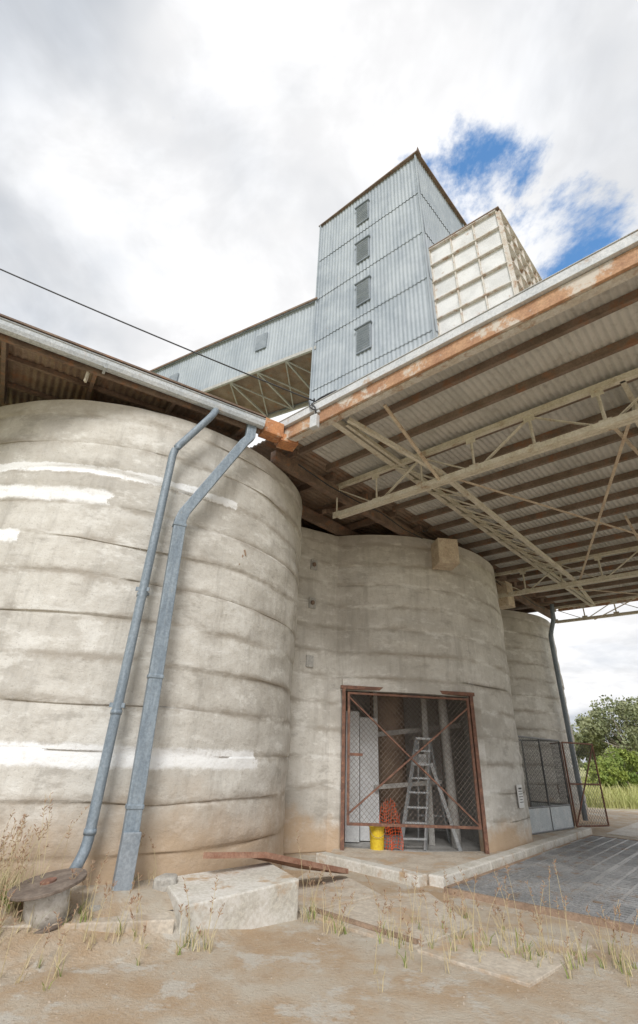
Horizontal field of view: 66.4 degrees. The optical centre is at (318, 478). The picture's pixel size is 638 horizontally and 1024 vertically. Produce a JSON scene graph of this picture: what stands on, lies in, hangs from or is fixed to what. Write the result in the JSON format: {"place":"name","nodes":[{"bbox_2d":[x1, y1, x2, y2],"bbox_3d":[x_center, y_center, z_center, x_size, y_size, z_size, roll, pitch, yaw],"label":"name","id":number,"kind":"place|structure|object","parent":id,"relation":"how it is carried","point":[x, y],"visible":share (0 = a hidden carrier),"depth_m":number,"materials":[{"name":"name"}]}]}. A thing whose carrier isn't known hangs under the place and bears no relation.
{"place":"outdoors","nodes":[
{"label":"outdoors","id":0,"kind":"place"},
{"bbox_2d":[0,768,637,1023],"bbox_3d":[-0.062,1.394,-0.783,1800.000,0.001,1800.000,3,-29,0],"label":"ground","id":1,"kind":"structure","parent":0,"point":[332,979],"depth_m":3.86,"materials":[{"name":"soil"}]},
{"bbox_2d":[2,912,173,933],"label":"slab","id":2,"kind":"structure","parent":1,"relation":"on","point":[162,922],"depth_m":4.50,"materials":[{"name":"concrete"}]},
{"bbox_2d":[7,868,86,933],"bbox_3d":[-2.537,3.897,4.498,0.654,0.415,0.656,3,-29,0],"label":"cable reel","id":3,"kind":"object","parent":2,"relation":"on","point":[49,894],"visible":0.78,"depth_m":4.40,"materials":[{"name":"brown wood"}]},
{"bbox_2d":[89,905,101,911],"bbox_3d":[-2.140,4.129,4.653,0.116,0.095,0.146,-20,-36,34],"label":"rock","id":4,"kind":"object","parent":2,"relation":"on","point":[94,909],"visible":0.36,"depth_m":4.63,"materials":[{"name":"beige stone"}]},
{"bbox_2d":[111,424,256,890],"bbox_3d":[-1.671,1.682,6.817,1.143,6.513,0.246,22,-35,-31],"label":"downpipe","id":5,"kind":"object","parent":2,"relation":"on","point":[126,862],"visible":0.82,"depth_m":5.99,"materials":[{"name":"metal"}]},
{"bbox_2d":[0,867,250,974],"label":"soil bank","id":6,"kind":"structure","parent":1,"relation":"on","point":[107,951],"depth_m":4.32,"materials":[{"name":"beige soil"}]},
{"bbox_2d":[152,873,177,891],"bbox_3d":[-1.650,4.389,5.269,0.222,0.183,0.218,-9,-31,20],"label":"rock","id":7,"kind":"object","parent":6,"relation":"on","point":[163,882],"visible":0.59,"depth_m":5.22,"materials":[{"name":"beige stone"}]},
{"bbox_2d":[0,399,301,888],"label":"grain silo","id":8,"kind":"object","parent":1,"relation":"on","point":[81,481],"visible":0.88,"depth_m":6.70,"materials":[{"name":"concrete"}]},
{"bbox_2d":[0,313,266,440],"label":"eave framing","id":9,"kind":"object","parent":8,"relation":"on","point":[6,341],"visible":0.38,"depth_m":7.89,"materials":[{"name":"metal"}]},
{"bbox_2d":[83,371,89,382],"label":"gutter brackets","id":10,"kind":"object","parent":9,"relation":"attached to","point":[87,374],"visible":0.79,"depth_m":7.44,"materials":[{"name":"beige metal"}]},
{"bbox_2d":[0,340,244,441],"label":"roof sheet","id":11,"kind":"object","parent":9,"relation":"on","point":[37,380],"visible":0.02,"depth_m":8.26,"materials":[{"name":"metal"}]},
{"bbox_2d":[0,317,265,428],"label":"gutter","id":12,"kind":"object","parent":9,"relation":"attached to","point":[51,343],"visible":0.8,"depth_m":7.58,"materials":[{"name":"metal"}]},
{"bbox_2d":[69,408,218,867],"bbox_3d":[-2.162,1.451,6.674,0.748,6.253,0.326,17,-32,-24],"label":"downpipe","id":13,"kind":"object","parent":8,"relation":"attached to","point":[117,705],"visible":0.96,"depth_m":6.00,"materials":[{"name":"metal"}]},
{"bbox_2d":[167,862,298,933],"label":"slab","id":14,"kind":"structure","parent":1,"relation":"on","point":[254,896],"depth_m":5.15,"materials":[{"name":"concrete"}]},
{"bbox_2d":[203,852,347,873],"bbox_3d":[-0.432,5.041,6.369,0.397,0.497,2.635,-17,-35,31],"label":"rusty plank","id":15,"kind":"object","parent":14,"relation":"on","point":[281,860],"visible":0.98,"depth_m":6.21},
{"bbox_2d":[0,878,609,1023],"bbox_3d":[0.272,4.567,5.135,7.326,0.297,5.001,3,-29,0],"label":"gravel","id":16,"kind":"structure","parent":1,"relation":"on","point":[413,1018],"depth_m":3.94,"materials":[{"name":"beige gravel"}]},
{"bbox_2d":[283,527,338,853],"bbox_3d":[2.179,5.703,13.200,0.812,6.350,9.476,-19,-36,33],"label":"infill concrete","id":17,"kind":"object","parent":1,"relation":"on","point":[306,799],"visible":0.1,"depth_m":10.14,"materials":[{"name":"grey concrete"}]},
{"bbox_2d":[306,559,317,667],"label":"junction boxes","id":18,"kind":"object","parent":17,"relation":"attached to","point":[309,660],"visible":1,"depth_m":10.99,"materials":[{"name":"grey metal"}]},
{"bbox_2d":[0,792,637,992],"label":"weeds","id":19,"kind":"object","parent":1,"relation":"on","point":[4,891],"visible":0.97,"depth_m":4.62,"materials":[{"name":"beige plant"}]},
{"bbox_2d":[326,535,532,852],"bbox_3d":[1.480,6.013,13.704,7.458,6.450,7.466,3,-29,0],"label":"grain silo","id":20,"kind":"object","parent":1,"relation":"on","point":[410,621],"visible":0.48,"depth_m":11.09,"materials":[{"name":"concrete"}]},
{"bbox_2d":[379,798,402,849],"bbox_3d":[1.400,6.702,9.462,0.458,0.855,0.113,6,-29,-5],"label":"safety net","id":21,"kind":"object","parent":20,"relation":"attached to","point":[395,831],"visible":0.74,"depth_m":9.44,"materials":[{"name":"plastic"}]},
{"bbox_2d":[340,685,489,853],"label":"gate","id":22,"kind":"structure","parent":20,"relation":"attached to","point":[474,750],"depth_m":9.76,"materials":[{"name":"orange metal"}]},
{"bbox_2d":[398,737,462,850],"bbox_3d":[2.217,6.631,10.400,1.339,1.964,1.308,3,-29,0],"label":"step ladder","id":23,"kind":"object","parent":20,"relation":"in","point":[444,807],"visible":0.8,"depth_m":10.10,"materials":[{"name":"metal"}]},
{"bbox_2d":[516,785,524,807],"bbox_3d":[4.371,6.880,10.577,0.024,0.420,0.300,-19,-36,33],"label":"notice sign","id":24,"kind":"object","parent":20,"relation":"attached to","point":[520,796],"visible":1,"depth_m":10.55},
{"bbox_2d":[250,229,637,623],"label":"canopy","id":25,"kind":"object","parent":1,"relation":"on","point":[501,438],"visible":0.85,"depth_m":9.02,"materials":[{"name":"metal"}]},
{"bbox_2d":[308,390,336,429],"bbox_3d":[0.017,-1.221,8.528,0.658,0.736,0.184,-19,-36,33],"label":"floodlight","id":26,"kind":"object","parent":25,"relation":"attached to","point":[314,420],"visible":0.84,"depth_m":8.47,"materials":[{"name":"metal"}]},
{"bbox_2d":[429,206,541,335],"bbox_3d":[6.227,-3.272,15.886,2.681,11.130,4.257,-22,-38,37],"label":"storage bin","id":27,"kind":"object","parent":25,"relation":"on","point":[481,264],"visible":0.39,"depth_m":16.32,"materials":[{"name":"metal"}]},
{"bbox_2d":[548,604,587,820],"bbox_3d":[8.307,7.512,16.323,0.188,6.529,0.796,2,-29,2],"label":"downpipe","id":28,"kind":"object","parent":25,"relation":"attached to","point":[559,682],"visible":0.99,"depth_m":16.52,"materials":[{"name":"metal"}]},
{"bbox_2d":[297,870,592,987],"bbox_3d":[0.754,5.202,5.903,2.082,0.072,4.582,25,-36,-34],"label":"concrete apron","id":29,"kind":"object","parent":1,"relation":"on","point":[495,962],"visible":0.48,"depth_m":5.11,"materials":[{"name":"beige concrete"}]},
{"bbox_2d":[309,907,418,943],"bbox_3d":[0.427,4.712,5.167,1.436,0.030,0.050,-23,-38,37],"label":"steel edge strip","id":30,"kind":"object","parent":29,"relation":"on","point":[367,926],"visible":0.79,"depth_m":5.11,"materials":[{"name":"metal"}]},
{"bbox_2d":[331,829,571,883],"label":"concrete platform","id":31,"kind":"structure","parent":1,"relation":"on","point":[427,863],"depth_m":8.60,"materials":[{"name":"beige concrete"}]},
{"bbox_2d":[369,826,385,849],"bbox_3d":[1.101,6.814,9.270,0.310,0.425,0.320,3,-29,0],"label":"yellow bucket","id":32,"kind":"object","parent":31,"relation":"on","point":[377,833],"visible":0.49,"depth_m":9.18,"materials":[{"name":"plastic"}]},
{"bbox_2d":[316,827,591,887],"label":"platform kerb","id":33,"kind":"structure","parent":31,"relation":"on","point":[468,870],"depth_m":7.83,"materials":[{"name":"concrete"}]},
{"bbox_2d":[518,736,574,834],"bbox_3d":[5.680,8.345,13.448,2.836,2.144,1.146,28,-38,-37],"label":"chain link cage","id":34,"kind":"object","parent":31,"relation":"on","point":[547,816],"visible":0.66,"depth_m":13.18,"materials":[{"name":"metal"}]},
{"bbox_2d":[444,835,637,933],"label":"steel grating","id":35,"kind":"object","parent":1,"relation":"on","point":[595,873],"visible":0.98,"depth_m":7.18,"materials":[{"name":"grey metal"}]},
{"bbox_2d":[500,609,588,822],"bbox_3d":[5.797,9.263,19.150,7.343,6.450,7.360,3,-29,0],"label":"grain silo","id":36,"kind":"object","parent":1,"relation":"on","point":[537,707],"visible":0.22,"depth_m":16.55,"materials":[{"name":"concrete"}]},
{"bbox_2d":[550,741,609,826],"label":"chain link gate","id":37,"kind":"structure","parent":1,"relation":"on","point":[576,820],"depth_m":14.26,"materials":[{"name":"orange metal"}]},
{"bbox_2d":[571,725,617,764],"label":"gum tree","id":38,"kind":"object","parent":1,"relation":"on","point":[603,747],"visible":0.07,"depth_m":64.10,"materials":[{"name":"green plant"}]},
{"bbox_2d":[575,744,626,768],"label":"distant treeline","id":39,"kind":"object","parent":1,"relation":"on","point":[591,760],"depth_m":147.89,"materials":[{"name":"green plant"}]},
{"bbox_2d":[572,694,637,761],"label":"gum tree","id":40,"kind":"object","parent":1,"relation":"on","point":[600,726],"visible":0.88,"depth_m":62.63,"materials":[{"name":"green plant"}]},
{"bbox_2d":[584,767,629,788],"bbox_3d":[21.020,21.901,35.528,3.351,1.655,2.885,10,-30,-12],"label":"bush","id":41,"kind":"object","parent":1,"relation":"on","point":[609,775],"visible":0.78,"depth_m":34.85,"materials":[{"name":"green plant"}]},
{"bbox_2d":[582,745,637,788],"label":"bush","id":42,"kind":"object","parent":1,"relation":"on","point":[623,757],"visible":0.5,"depth_m":38.47,"materials":[{"name":"green plant"}]},
{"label":"utility pole","id":43,"kind":"object","parent":1,"relation":"on","visible":0},
{"bbox_2d":[0,268,314,401],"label":"overhead wire","id":44,"kind":"object","parent":43,"relation":"attached to","point":[155,335],"visible":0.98,"depth_m":8.43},
{"bbox_2d":[0,0,637,762],"label":"sky","id":45,"kind":"structure","parent":0,"point":[171,170],"materials":[{"name":"white"}]},
{"bbox_2d":[309,147,495,572],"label":"grain elevator tower","id":46,"kind":"structure","parent":0,"point":[375,308],"depth_m":19.34,"materials":[{"name":"metal"}]},
{"bbox_2d":[150,297,318,418],"bbox_3d":[-9.913,0.765,24.741,24.057,12.320,3.285,-14,-33,27],"label":"conveyor gallery","id":47,"kind":"object","parent":46,"relation":"attached to","point":[276,349],"visible":0.33,"depth_m":22.32,"materials":[{"name":"metal"}]},
{"bbox_2d":[581,777,637,808],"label":"field grass","id":48,"kind":"structure","parent":0,"point":[623,798],"depth_m":22.11,"materials":[{"name":"green plant"}]},
{"bbox_2d":[606,822,637,837],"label":"driveway","id":49,"kind":"structure","parent":0,"point":[631,830],"depth_m":13.59,"materials":[{"name":"concrete"}]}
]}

